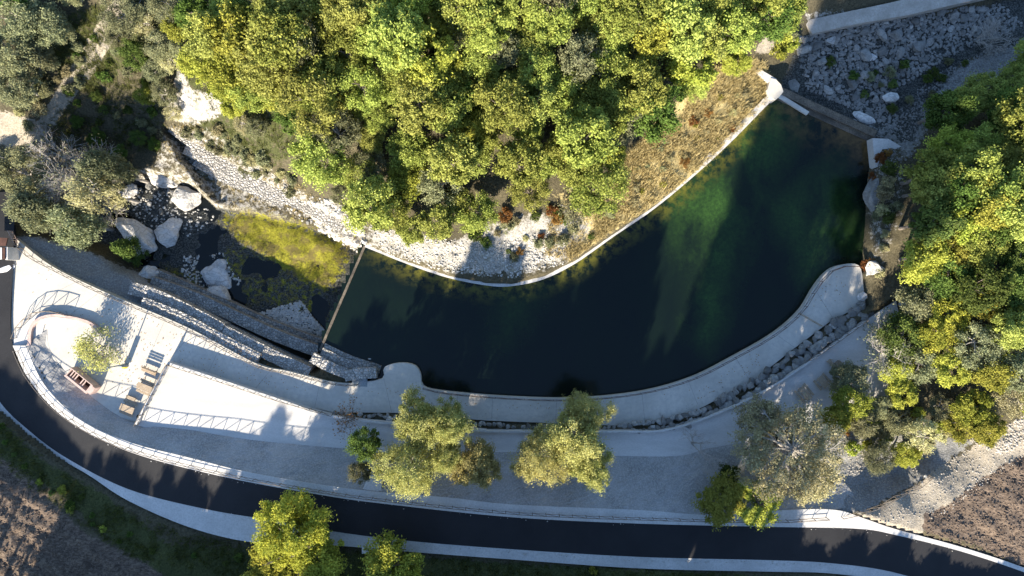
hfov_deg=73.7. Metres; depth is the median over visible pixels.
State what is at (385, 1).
broadleaf tree
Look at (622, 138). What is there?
broadleaf tree
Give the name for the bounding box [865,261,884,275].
boulder
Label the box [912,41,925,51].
stone
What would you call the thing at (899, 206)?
shrub
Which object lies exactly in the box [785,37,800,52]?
shrub
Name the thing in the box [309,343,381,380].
gabion wall
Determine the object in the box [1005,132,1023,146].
broadleaf tree
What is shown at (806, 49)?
stone
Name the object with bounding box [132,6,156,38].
tree
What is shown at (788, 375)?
kerb
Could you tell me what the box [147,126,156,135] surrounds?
shrub
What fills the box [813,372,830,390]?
picnic table
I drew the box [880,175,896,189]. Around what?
shrub
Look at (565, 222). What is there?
shrub
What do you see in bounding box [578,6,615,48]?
broadleaf tree
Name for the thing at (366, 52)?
broadleaf tree
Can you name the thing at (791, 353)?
stone
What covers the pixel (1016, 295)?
broadleaf tree
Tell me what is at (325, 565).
broadleaf tree
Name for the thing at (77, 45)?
shrub
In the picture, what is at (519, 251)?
shrub
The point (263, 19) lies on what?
broadleaf tree
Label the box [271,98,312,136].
broadleaf tree
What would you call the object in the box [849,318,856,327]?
stone
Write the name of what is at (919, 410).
shrub
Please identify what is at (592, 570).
shrub
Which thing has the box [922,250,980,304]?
broadleaf tree
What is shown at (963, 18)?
stone
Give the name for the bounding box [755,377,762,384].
stone
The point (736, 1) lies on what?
broadleaf tree
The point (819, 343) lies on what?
stone
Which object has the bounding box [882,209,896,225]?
shrub
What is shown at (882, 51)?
stone
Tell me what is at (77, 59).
shrub
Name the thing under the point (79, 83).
shrub
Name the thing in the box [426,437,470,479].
willow tree
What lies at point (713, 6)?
broadleaf tree
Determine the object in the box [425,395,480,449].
willow tree
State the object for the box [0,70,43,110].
broadleaf tree
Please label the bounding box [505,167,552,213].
broadleaf tree
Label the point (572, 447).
willow tree
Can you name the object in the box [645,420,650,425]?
stone
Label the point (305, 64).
broadleaf tree
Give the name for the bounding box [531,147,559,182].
broadleaf tree
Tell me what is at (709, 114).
shrub
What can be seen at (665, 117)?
broadleaf tree
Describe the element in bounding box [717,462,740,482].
shrub
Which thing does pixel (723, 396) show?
stone
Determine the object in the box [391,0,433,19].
broadleaf tree
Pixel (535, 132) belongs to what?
broadleaf tree
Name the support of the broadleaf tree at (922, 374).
on the ground at (102, 264)
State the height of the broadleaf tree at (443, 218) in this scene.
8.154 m
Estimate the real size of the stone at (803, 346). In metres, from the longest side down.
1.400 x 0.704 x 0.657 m
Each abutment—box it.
[755,69,782,102]
[867,138,900,168]
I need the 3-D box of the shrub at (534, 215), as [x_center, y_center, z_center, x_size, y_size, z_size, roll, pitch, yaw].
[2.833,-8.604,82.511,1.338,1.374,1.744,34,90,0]
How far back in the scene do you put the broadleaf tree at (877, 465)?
81.74 m
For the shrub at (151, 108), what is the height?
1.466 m
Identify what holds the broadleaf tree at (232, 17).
on the ground at (102, 264)
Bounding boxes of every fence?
[8,231,20,245]
[10,240,357,385]
[10,311,71,338]
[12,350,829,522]
[133,365,169,425]
[166,364,331,416]
[423,266,861,400]
[798,313,823,326]
[809,320,868,360]
[841,475,933,518]
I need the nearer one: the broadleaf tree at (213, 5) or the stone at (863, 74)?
the broadleaf tree at (213, 5)
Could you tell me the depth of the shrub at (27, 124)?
83.74 m
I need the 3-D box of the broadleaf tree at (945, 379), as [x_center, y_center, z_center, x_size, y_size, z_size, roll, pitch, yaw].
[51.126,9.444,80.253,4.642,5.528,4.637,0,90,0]
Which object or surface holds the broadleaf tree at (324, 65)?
on the ground at (102, 264)
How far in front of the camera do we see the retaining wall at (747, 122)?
85.20 m
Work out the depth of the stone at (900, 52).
86.70 m
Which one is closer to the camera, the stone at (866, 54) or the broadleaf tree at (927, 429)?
the broadleaf tree at (927, 429)
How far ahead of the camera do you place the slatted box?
84.20 m
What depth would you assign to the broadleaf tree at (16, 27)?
76.42 m
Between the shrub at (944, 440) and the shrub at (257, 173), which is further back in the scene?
the shrub at (257, 173)
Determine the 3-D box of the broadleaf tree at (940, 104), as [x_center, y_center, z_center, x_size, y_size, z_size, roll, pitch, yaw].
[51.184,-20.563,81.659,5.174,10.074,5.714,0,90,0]
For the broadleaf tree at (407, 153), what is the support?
on the ground at (102, 264)
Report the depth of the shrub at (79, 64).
83.19 m
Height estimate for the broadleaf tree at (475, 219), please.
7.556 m
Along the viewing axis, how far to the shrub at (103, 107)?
85.58 m
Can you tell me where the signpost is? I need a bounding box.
[107,363,128,368]
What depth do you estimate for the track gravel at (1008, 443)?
82.16 m
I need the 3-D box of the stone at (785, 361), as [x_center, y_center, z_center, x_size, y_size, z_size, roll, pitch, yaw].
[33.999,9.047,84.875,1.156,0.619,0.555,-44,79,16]
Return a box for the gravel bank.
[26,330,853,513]
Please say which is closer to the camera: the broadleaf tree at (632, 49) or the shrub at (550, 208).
the broadleaf tree at (632, 49)
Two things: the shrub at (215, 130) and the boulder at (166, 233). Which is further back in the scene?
the boulder at (166, 233)
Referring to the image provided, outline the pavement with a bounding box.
[13,310,74,345]
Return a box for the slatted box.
[64,366,100,394]
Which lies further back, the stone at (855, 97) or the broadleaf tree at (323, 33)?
the stone at (855, 97)
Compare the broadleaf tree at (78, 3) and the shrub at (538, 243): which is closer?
the broadleaf tree at (78, 3)
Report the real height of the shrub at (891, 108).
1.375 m
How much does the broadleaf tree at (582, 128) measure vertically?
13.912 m
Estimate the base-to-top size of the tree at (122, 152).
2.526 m
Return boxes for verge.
[13,345,1023,571]
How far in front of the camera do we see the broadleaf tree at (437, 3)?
69.88 m
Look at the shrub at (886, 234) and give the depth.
83.22 m
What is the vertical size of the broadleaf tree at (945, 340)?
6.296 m
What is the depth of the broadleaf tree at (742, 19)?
74.40 m
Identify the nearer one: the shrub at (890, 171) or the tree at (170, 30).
the tree at (170, 30)
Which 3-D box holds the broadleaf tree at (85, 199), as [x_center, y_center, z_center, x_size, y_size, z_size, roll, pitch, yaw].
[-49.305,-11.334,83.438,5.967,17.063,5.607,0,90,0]
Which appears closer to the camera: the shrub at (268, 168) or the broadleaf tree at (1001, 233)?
the broadleaf tree at (1001, 233)
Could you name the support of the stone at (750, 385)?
on the stone
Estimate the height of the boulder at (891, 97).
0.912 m
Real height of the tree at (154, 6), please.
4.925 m
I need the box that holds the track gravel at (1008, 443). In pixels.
[831,416,1023,528]
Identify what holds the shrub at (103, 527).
on the ground at (102, 264)
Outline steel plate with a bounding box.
[352,379,366,386]
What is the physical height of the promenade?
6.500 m
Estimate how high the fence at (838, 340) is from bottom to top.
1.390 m
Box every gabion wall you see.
[128,269,321,374]
[168,130,361,242]
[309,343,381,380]
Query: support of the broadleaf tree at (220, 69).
on the ground at (102, 264)
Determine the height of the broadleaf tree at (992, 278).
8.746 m
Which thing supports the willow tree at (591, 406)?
on the promenade
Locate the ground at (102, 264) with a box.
[0,0,1023,575]
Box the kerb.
[486,321,865,432]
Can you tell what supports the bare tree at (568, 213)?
on the ground at (102, 264)
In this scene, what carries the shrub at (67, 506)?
on the ground at (102, 264)
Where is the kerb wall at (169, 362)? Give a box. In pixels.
[135,361,174,424]
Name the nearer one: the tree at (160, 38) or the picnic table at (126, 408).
the tree at (160, 38)
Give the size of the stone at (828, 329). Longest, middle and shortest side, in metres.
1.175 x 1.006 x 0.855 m
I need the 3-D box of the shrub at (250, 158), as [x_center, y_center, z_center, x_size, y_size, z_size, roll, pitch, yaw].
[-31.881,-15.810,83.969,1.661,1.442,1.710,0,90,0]
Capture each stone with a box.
[145,182,151,189]
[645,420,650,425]
[661,415,665,424]
[668,422,674,429]
[681,413,690,417]
[691,410,699,416]
[701,407,706,412]
[714,398,723,406]
[720,392,726,402]
[724,401,732,407]
[726,394,732,400]
[727,392,735,397]
[733,387,738,394]
[733,397,739,403]
[742,382,746,390]
[745,391,753,399]
[747,382,754,388]
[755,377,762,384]
[757,381,765,389]
[758,373,765,379]
[763,366,770,374]
[766,377,770,385]
[769,374,778,383]
[770,368,778,373]
[776,372,783,379]
[779,361,784,368]
[782,358,789,363]
[784,366,792,372]
[788,351,795,356]
[792,358,803,365]
[792,363,798,369]
[793,349,803,356]
[798,344,809,348]
[798,348,805,353]
[799,45,811,53]
[802,37,808,43]
[803,339,811,344]
[803,351,812,357]
[803,354,810,363]
[807,345,817,355]
[811,42,821,50]
[811,344,821,351]
[813,70,819,75]
[814,330,822,339]
[814,339,822,346]
[817,58,826,65]
[821,336,827,348]
[823,77,828,83]
[823,85,833,94]
[824,325,832,334]
[825,32,831,37]
[828,332,835,340]
[830,317,837,326]
[834,33,840,44]
[834,328,845,334]
[834,331,842,338]
[835,85,841,90]
[835,316,844,327]
[839,315,846,321]
[840,325,848,331]
[846,322,851,330]
[847,79,856,89]
[848,307,856,316]
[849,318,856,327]
[851,93,858,101]
[853,44,859,50]
[853,306,861,313]
[859,26,869,34]
[860,49,871,61]
[860,70,869,78]
[860,313,868,320]
[872,95,878,102]
[877,28,886,40]
[877,45,886,55]
[881,79,887,86]
[882,57,888,64]
[890,29,902,40]
[896,46,904,59]
[911,18,919,24]
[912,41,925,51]
[926,38,933,45]
[937,9,946,15]
[947,25,954,31]
[949,11,958,23]
[960,14,967,22]
[968,6,974,12]
[971,23,976,33]
[972,14,978,20]
[978,7,986,11]
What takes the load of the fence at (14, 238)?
on the promenade
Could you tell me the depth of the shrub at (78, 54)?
82.77 m
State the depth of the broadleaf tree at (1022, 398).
77.98 m
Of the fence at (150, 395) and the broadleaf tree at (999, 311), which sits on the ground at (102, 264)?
the broadleaf tree at (999, 311)
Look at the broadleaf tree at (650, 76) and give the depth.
72.23 m
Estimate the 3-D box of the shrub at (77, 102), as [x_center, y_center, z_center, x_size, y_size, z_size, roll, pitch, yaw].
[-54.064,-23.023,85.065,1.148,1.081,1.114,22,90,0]
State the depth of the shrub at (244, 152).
83.48 m
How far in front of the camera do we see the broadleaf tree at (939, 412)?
80.83 m
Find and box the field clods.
[0,458,1023,575]
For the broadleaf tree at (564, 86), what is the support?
on the ground at (102, 264)
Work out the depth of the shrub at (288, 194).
84.88 m
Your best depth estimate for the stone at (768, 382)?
84.28 m
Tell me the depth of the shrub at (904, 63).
86.65 m
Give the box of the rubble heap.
[0,264,14,272]
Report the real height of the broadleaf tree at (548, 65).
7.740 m
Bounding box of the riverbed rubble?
[796,3,1022,171]
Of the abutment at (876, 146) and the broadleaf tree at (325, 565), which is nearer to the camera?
the broadleaf tree at (325, 565)
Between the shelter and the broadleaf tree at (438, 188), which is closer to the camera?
the broadleaf tree at (438, 188)
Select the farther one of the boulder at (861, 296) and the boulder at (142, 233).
the boulder at (142, 233)
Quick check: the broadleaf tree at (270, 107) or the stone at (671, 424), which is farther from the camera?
the stone at (671, 424)
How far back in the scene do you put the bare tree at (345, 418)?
82.14 m
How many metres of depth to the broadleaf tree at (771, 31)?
76.88 m
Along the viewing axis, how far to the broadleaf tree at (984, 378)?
76.55 m
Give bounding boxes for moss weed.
[153,217,338,316]
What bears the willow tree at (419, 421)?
on the promenade
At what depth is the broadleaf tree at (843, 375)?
81.03 m
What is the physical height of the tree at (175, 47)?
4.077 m
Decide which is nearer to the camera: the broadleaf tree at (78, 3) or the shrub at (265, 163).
the broadleaf tree at (78, 3)
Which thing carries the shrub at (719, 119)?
on the ground at (102, 264)
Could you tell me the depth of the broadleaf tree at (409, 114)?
70.10 m
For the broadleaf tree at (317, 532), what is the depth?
76.78 m
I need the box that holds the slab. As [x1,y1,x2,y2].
[778,95,808,114]
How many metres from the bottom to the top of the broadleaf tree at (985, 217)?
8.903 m
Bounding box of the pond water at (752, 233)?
[318,100,868,396]
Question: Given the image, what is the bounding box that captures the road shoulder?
[0,403,905,575]
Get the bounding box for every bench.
[125,395,135,401]
[141,366,156,375]
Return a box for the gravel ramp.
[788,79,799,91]
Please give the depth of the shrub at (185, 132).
84.99 m
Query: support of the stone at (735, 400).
on the path
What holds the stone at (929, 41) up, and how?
on the ground at (102, 264)
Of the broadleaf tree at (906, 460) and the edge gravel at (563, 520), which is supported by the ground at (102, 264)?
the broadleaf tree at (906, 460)
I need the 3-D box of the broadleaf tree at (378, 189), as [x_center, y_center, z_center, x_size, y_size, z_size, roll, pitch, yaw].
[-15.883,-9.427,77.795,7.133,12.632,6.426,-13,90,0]
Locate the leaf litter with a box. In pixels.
[46,270,843,409]
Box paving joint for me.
[38,281,831,423]
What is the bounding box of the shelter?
[0,238,18,259]
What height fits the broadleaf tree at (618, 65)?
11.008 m
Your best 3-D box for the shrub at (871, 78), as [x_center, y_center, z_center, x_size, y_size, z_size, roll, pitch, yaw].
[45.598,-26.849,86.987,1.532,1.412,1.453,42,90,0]
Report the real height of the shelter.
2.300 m
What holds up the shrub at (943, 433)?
on the ground at (102, 264)
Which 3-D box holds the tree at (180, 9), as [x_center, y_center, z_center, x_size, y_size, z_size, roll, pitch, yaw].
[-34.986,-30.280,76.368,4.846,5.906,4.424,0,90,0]
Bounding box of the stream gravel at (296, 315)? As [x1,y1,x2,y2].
[132,132,570,355]
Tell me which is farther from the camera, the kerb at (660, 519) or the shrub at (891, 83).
the shrub at (891, 83)
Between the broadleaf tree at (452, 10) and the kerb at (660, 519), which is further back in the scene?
the kerb at (660, 519)
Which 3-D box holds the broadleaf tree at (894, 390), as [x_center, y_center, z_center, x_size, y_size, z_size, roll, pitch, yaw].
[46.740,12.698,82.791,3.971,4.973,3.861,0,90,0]
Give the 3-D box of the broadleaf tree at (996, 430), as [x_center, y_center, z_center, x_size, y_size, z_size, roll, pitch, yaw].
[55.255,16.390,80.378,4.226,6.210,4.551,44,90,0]
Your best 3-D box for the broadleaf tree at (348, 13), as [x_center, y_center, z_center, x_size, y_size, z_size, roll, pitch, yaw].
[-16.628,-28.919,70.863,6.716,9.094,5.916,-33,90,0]
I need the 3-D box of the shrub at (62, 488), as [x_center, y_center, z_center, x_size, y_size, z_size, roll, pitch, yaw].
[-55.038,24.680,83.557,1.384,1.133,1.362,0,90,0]
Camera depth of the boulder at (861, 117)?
86.32 m
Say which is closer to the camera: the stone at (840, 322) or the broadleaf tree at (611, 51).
the broadleaf tree at (611, 51)
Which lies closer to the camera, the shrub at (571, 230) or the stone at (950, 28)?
the shrub at (571, 230)
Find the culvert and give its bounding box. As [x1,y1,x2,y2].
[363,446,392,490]
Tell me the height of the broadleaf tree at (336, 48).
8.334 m
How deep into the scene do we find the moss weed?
90.21 m
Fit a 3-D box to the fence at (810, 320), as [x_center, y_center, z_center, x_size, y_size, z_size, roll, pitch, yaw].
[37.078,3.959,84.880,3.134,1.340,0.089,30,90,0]
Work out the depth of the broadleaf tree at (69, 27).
80.25 m
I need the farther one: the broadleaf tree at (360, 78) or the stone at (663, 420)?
the stone at (663, 420)
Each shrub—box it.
[13,106,25,117]
[21,119,34,134]
[32,102,48,117]
[36,478,41,485]
[37,91,47,98]
[39,80,53,96]
[51,74,61,83]
[56,484,66,495]
[59,64,72,78]
[61,83,74,97]
[62,86,74,96]
[64,499,75,511]
[64,503,74,513]
[69,36,84,52]
[71,50,81,59]
[71,54,83,62]
[71,76,85,89]
[72,99,81,107]
[74,61,85,67]
[90,34,97,41]
[94,118,103,125]
[95,71,100,78]
[98,104,108,114]
[99,71,112,82]
[99,525,106,532]
[104,59,114,66]
[110,49,118,56]
[112,110,121,119]
[121,66,132,77]
[122,105,133,114]
[127,532,133,537]
[134,117,147,127]
[146,106,157,118]
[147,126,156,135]
[178,127,192,139]
[193,130,203,140]
[204,141,215,152]
[211,122,222,137]
[213,146,222,155]
[220,132,228,138]
[222,139,237,155]
[231,136,241,146]
[232,142,239,151]
[232,149,238,156]
[233,552,242,562]
[237,167,248,177]
[238,147,253,162]
[241,157,251,167]
[246,152,256,165]
[249,170,260,179]
[254,149,268,164]
[258,157,271,168]
[260,161,271,170]
[261,169,270,176]
[274,169,286,178]
[281,185,295,198]
[286,176,296,187]
[468,233,476,241]
[472,230,482,242]
[479,236,492,250]
[493,228,500,237]
[498,206,512,223]
[499,220,515,233]
[509,251,518,263]
[510,215,520,226]
[516,247,523,254]
[528,211,540,222]
[532,238,543,249]
[538,233,544,238]
[544,235,556,249]
[546,205,558,216]
[551,214,563,224]
[552,207,561,216]
[553,232,568,246]
[559,212,573,225]
[566,225,578,237]
[588,232,595,239]
[588,566,597,575]
[604,207,615,218]
[628,196,637,207]
[631,182,640,191]
[655,143,664,151]
[659,166,666,171]
[664,152,673,161]
[679,158,689,168]
[682,152,690,159]
[689,116,699,126]
[703,108,712,117]
[712,116,721,124]
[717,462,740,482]
[728,106,736,116]
[739,87,747,97]
[743,101,752,110]
[767,42,787,60]
[775,32,792,44]
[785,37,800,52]
[789,32,799,42]
[826,55,836,68]
[844,440,865,456]
[847,70,859,80]
[860,89,869,98]
[860,260,866,271]
[862,438,873,450]
[864,71,874,81]
[866,420,879,431]
[868,172,876,180]
[871,209,879,222]
[873,151,887,163]
[874,186,893,202]
[874,203,891,216]
[875,269,885,278]
[875,425,894,441]
[878,243,888,252]
[879,159,899,176]
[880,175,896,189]
[880,229,890,238]
[882,65,896,79]
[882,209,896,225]
[884,148,892,156]
[886,103,898,114]
[887,78,898,88]
[889,200,904,213]
[899,60,909,69]
[904,95,913,105]
[907,412,922,424]
[910,406,925,418]
[918,436,936,456]
[922,73,933,82]
[925,65,939,77]
[928,89,938,96]
[934,421,942,433]
[935,432,947,444]
[936,73,946,82]
[939,427,950,437]
[943,57,954,65]
[961,60,968,67]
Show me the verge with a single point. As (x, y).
(833, 516)
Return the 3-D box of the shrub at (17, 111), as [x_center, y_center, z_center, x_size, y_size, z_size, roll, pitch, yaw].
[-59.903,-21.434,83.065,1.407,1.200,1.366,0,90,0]
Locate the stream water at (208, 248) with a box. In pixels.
[70,182,329,334]
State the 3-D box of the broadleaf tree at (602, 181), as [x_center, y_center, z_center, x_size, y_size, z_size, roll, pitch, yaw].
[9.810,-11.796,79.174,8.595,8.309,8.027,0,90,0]
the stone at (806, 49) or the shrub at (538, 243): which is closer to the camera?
the shrub at (538, 243)
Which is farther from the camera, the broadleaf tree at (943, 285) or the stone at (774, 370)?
the stone at (774, 370)
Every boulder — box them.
[115,217,157,255]
[118,183,138,197]
[139,265,158,278]
[147,173,177,187]
[154,217,182,247]
[171,186,200,211]
[179,101,205,119]
[180,89,190,101]
[201,259,231,288]
[207,286,230,299]
[827,36,835,43]
[853,111,875,123]
[857,292,866,300]
[863,177,879,212]
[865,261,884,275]
[882,92,898,101]
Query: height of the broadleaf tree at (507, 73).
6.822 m
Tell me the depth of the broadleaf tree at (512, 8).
68.09 m
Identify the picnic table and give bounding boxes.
[119,399,136,416]
[136,378,154,395]
[794,383,814,402]
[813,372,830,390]
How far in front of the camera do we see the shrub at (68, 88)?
83.70 m
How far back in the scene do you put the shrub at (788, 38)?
83.69 m
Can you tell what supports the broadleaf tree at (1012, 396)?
on the ground at (102, 264)
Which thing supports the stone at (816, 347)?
on the ground at (102, 264)
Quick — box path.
[138,301,903,456]
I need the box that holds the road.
[0,192,1023,575]
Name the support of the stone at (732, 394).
on the ground at (102, 264)
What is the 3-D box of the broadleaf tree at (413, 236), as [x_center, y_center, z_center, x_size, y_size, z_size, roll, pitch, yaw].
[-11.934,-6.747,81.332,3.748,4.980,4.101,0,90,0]
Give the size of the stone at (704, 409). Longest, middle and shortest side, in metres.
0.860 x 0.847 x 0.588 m
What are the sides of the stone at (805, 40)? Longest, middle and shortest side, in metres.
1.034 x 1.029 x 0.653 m
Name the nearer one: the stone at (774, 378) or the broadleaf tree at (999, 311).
the broadleaf tree at (999, 311)
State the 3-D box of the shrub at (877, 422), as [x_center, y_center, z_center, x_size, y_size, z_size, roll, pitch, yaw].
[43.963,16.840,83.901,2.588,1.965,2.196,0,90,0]
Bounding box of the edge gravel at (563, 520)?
[38,372,952,568]
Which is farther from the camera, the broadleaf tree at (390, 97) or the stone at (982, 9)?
the stone at (982, 9)
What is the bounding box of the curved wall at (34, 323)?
[27,314,101,345]
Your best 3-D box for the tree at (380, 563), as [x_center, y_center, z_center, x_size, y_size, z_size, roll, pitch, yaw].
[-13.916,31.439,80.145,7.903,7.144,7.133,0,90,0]
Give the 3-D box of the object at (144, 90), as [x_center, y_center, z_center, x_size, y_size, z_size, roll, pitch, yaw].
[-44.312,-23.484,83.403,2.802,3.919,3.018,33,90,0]
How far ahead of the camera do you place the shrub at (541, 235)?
83.17 m
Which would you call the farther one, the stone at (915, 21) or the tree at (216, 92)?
the stone at (915, 21)
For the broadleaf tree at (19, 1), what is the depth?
75.86 m
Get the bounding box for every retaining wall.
[170,362,486,431]
[365,97,771,286]
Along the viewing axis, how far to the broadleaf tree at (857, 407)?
80.38 m
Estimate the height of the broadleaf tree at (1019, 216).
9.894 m
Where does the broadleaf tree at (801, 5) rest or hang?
on the ground at (102, 264)
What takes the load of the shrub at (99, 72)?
on the ground at (102, 264)
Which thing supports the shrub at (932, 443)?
on the ground at (102, 264)
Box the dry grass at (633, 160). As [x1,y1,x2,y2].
[157,57,768,262]
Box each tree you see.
[0,0,29,7]
[0,0,42,43]
[0,24,41,77]
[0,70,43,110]
[0,143,53,195]
[1,184,72,235]
[14,36,60,77]
[18,119,129,233]
[21,0,67,48]
[43,196,114,251]
[47,19,76,45]
[55,0,83,6]
[60,169,139,214]
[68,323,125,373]
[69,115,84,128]
[71,147,149,188]
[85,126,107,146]
[89,89,102,101]
[96,0,145,40]
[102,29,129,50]
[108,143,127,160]
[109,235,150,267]
[114,36,149,72]
[119,0,153,25]
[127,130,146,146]
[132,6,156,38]
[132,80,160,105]
[140,58,169,84]
[141,28,173,62]
[144,0,187,23]
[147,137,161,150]
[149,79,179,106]
[155,50,179,74]
[159,5,190,42]
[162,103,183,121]
[166,36,190,59]
[171,0,210,29]
[174,43,213,88]
[177,5,230,62]
[198,0,256,59]
[202,43,256,101]
[205,75,231,104]
[207,0,252,28]
[218,94,247,118]
[223,23,295,101]
[224,70,272,113]
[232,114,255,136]
[240,540,300,575]
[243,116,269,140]
[244,0,314,71]
[245,81,283,113]
[250,487,337,575]
[251,0,320,30]
[268,10,325,70]
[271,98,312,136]
[272,63,348,143]
[284,131,353,195]
[285,532,351,575]
[286,60,332,108]
[289,49,361,114]
[294,0,335,15]
[294,40,335,77]
[296,129,328,157]
[306,104,366,155]
[308,9,345,51]
[317,0,380,43]
[322,30,371,84]
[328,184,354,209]
[332,397,365,442]
[336,61,389,115]
[338,172,402,235]
[340,99,361,130]
[340,151,377,192]
[343,425,383,463]
[345,460,372,484]
[349,18,384,63]
[352,149,388,183]
[355,101,397,135]
[356,124,386,154]
[358,528,425,575]
[359,1,426,75]
[364,0,394,19]
[368,191,412,233]
[368,437,439,502]
[369,46,407,89]
[381,76,409,106]
[381,158,437,204]
[385,70,454,140]
[385,125,432,169]
[385,174,411,207]
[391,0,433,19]
[391,383,449,446]
[392,21,461,89]
[395,214,423,247]
[407,564,421,575]
[415,203,456,242]
[416,166,462,205]
[417,2,465,51]
[419,70,475,133]
[423,130,478,188]
[424,48,470,82]
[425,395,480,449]
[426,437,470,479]
[431,0,468,20]
[434,0,472,54]
[436,0,504,39]
[441,184,476,214]
[446,436,502,494]
[447,67,475,100]
[450,29,506,82]
[450,79,484,122]
[450,106,487,143]
[453,190,500,235]
[455,137,492,179]
[456,0,517,57]
[467,124,499,158]
[468,75,535,140]
[473,68,520,111]
[487,27,522,68]
[492,134,548,188]
[496,0,541,19]
[502,13,555,62]
[505,75,561,125]
[505,117,545,149]
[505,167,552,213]
[507,421,572,486]
[516,44,560,90]
[518,0,578,49]
[531,0,577,16]
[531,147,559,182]
[534,396,607,477]
[540,131,568,166]
[549,69,584,109]
[552,97,620,168]
[553,90,584,128]
[553,149,600,188]
[554,182,605,232]
[557,29,609,88]
[560,153,635,220]
[562,388,618,436]
[567,443,616,495]
[568,0,592,29]
[569,58,629,125]
[573,0,607,29]
[573,26,632,75]
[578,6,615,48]
[586,50,647,117]
[589,90,634,139]
[590,0,638,48]
[593,141,627,173]
[594,122,633,155]
[600,0,666,45]
[614,111,645,138]
[617,60,670,116]
[626,81,685,147]
[627,39,638,62]
[629,5,681,65]
[654,0,718,64]
[658,53,675,81]
[665,40,718,91]
[675,64,710,105]
[679,417,724,474]
[680,0,733,17]
[681,14,729,66]
[691,469,747,531]
[702,0,742,32]
[715,0,761,59]
[721,47,753,77]
[727,393,856,509]
[731,390,786,441]
[732,477,782,531]
[741,0,795,16]
[742,0,797,44]
[766,6,802,35]
[787,456,838,508]
[791,0,807,15]
[819,402,850,434]
[828,358,871,402]
[829,384,875,421]
[848,408,881,440]
[856,439,897,476]
[857,307,917,381]
[871,395,894,419]
[876,309,931,364]
[878,350,915,385]
[881,407,913,437]
[884,379,920,409]
[889,442,924,468]
[893,283,947,323]
[895,146,968,206]
[895,236,956,286]
[897,343,941,385]
[898,197,969,247]
[899,415,943,455]
[902,165,957,209]
[910,315,970,358]
[917,89,978,133]
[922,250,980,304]
[923,121,979,154]
[926,392,955,421]
[928,295,975,329]
[930,351,972,388]
[936,163,986,211]
[940,411,987,446]
[943,226,993,270]
[947,199,995,247]
[948,140,1006,198]
[948,388,995,427]
[950,257,1017,316]
[951,79,987,116]
[951,320,1006,372]
[961,227,1011,265]
[963,68,1008,113]
[964,408,1008,449]
[965,120,1006,152]
[968,174,1022,230]
[971,348,1020,394]
[972,14,1003,59]
[974,289,1006,320]
[975,161,1023,233]
[976,201,1023,246]
[977,138,1023,176]
[981,84,1023,133]
[981,309,1023,354]
[983,22,1017,57]
[990,382,1023,420]
[991,85,1023,151]
[991,351,1023,394]
[993,61,1023,91]
[996,265,1023,309]
[998,237,1023,274]
[1000,38,1023,67]
[1000,141,1023,179]
[1004,302,1023,326]
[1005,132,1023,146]
[1006,191,1023,244]
[1010,275,1023,310]
[1013,392,1023,418]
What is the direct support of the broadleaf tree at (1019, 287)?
on the ground at (102, 264)
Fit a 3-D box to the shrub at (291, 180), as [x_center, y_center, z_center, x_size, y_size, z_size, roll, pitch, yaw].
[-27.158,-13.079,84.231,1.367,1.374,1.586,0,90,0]
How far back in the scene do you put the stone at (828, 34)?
86.11 m
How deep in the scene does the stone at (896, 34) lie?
86.33 m
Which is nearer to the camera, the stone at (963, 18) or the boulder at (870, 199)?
the boulder at (870, 199)
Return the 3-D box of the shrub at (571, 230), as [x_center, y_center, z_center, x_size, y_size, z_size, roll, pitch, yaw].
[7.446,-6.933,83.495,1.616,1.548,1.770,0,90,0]
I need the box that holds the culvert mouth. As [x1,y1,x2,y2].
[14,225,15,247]
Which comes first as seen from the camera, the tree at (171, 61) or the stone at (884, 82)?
the tree at (171, 61)
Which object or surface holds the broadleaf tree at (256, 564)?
on the ground at (102, 264)
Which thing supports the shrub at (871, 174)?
on the ground at (102, 264)
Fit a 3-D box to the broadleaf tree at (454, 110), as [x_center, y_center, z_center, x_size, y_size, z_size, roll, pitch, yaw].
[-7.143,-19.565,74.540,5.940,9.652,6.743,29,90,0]
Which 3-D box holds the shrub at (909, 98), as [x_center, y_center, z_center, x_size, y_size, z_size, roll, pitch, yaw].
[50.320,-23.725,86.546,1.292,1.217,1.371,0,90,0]
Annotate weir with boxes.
[319,245,365,350]
[776,87,876,140]
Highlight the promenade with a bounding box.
[11,239,863,425]
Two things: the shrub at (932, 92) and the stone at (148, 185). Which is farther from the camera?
the stone at (148, 185)
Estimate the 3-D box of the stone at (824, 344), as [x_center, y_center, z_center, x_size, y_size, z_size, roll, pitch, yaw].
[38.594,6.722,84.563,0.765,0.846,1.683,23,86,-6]
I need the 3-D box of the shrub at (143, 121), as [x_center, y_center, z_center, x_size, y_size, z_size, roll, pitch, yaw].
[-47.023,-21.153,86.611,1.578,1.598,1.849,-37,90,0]
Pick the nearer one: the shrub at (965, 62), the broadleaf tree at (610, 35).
the broadleaf tree at (610, 35)
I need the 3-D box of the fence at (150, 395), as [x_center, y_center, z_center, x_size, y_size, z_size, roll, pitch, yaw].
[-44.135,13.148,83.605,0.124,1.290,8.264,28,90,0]
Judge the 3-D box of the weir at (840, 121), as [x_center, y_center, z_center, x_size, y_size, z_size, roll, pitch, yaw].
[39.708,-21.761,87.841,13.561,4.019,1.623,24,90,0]
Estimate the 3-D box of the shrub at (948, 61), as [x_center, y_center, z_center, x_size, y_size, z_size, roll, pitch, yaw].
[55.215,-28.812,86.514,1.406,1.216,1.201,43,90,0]
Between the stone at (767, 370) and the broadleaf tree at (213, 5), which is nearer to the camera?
the broadleaf tree at (213, 5)

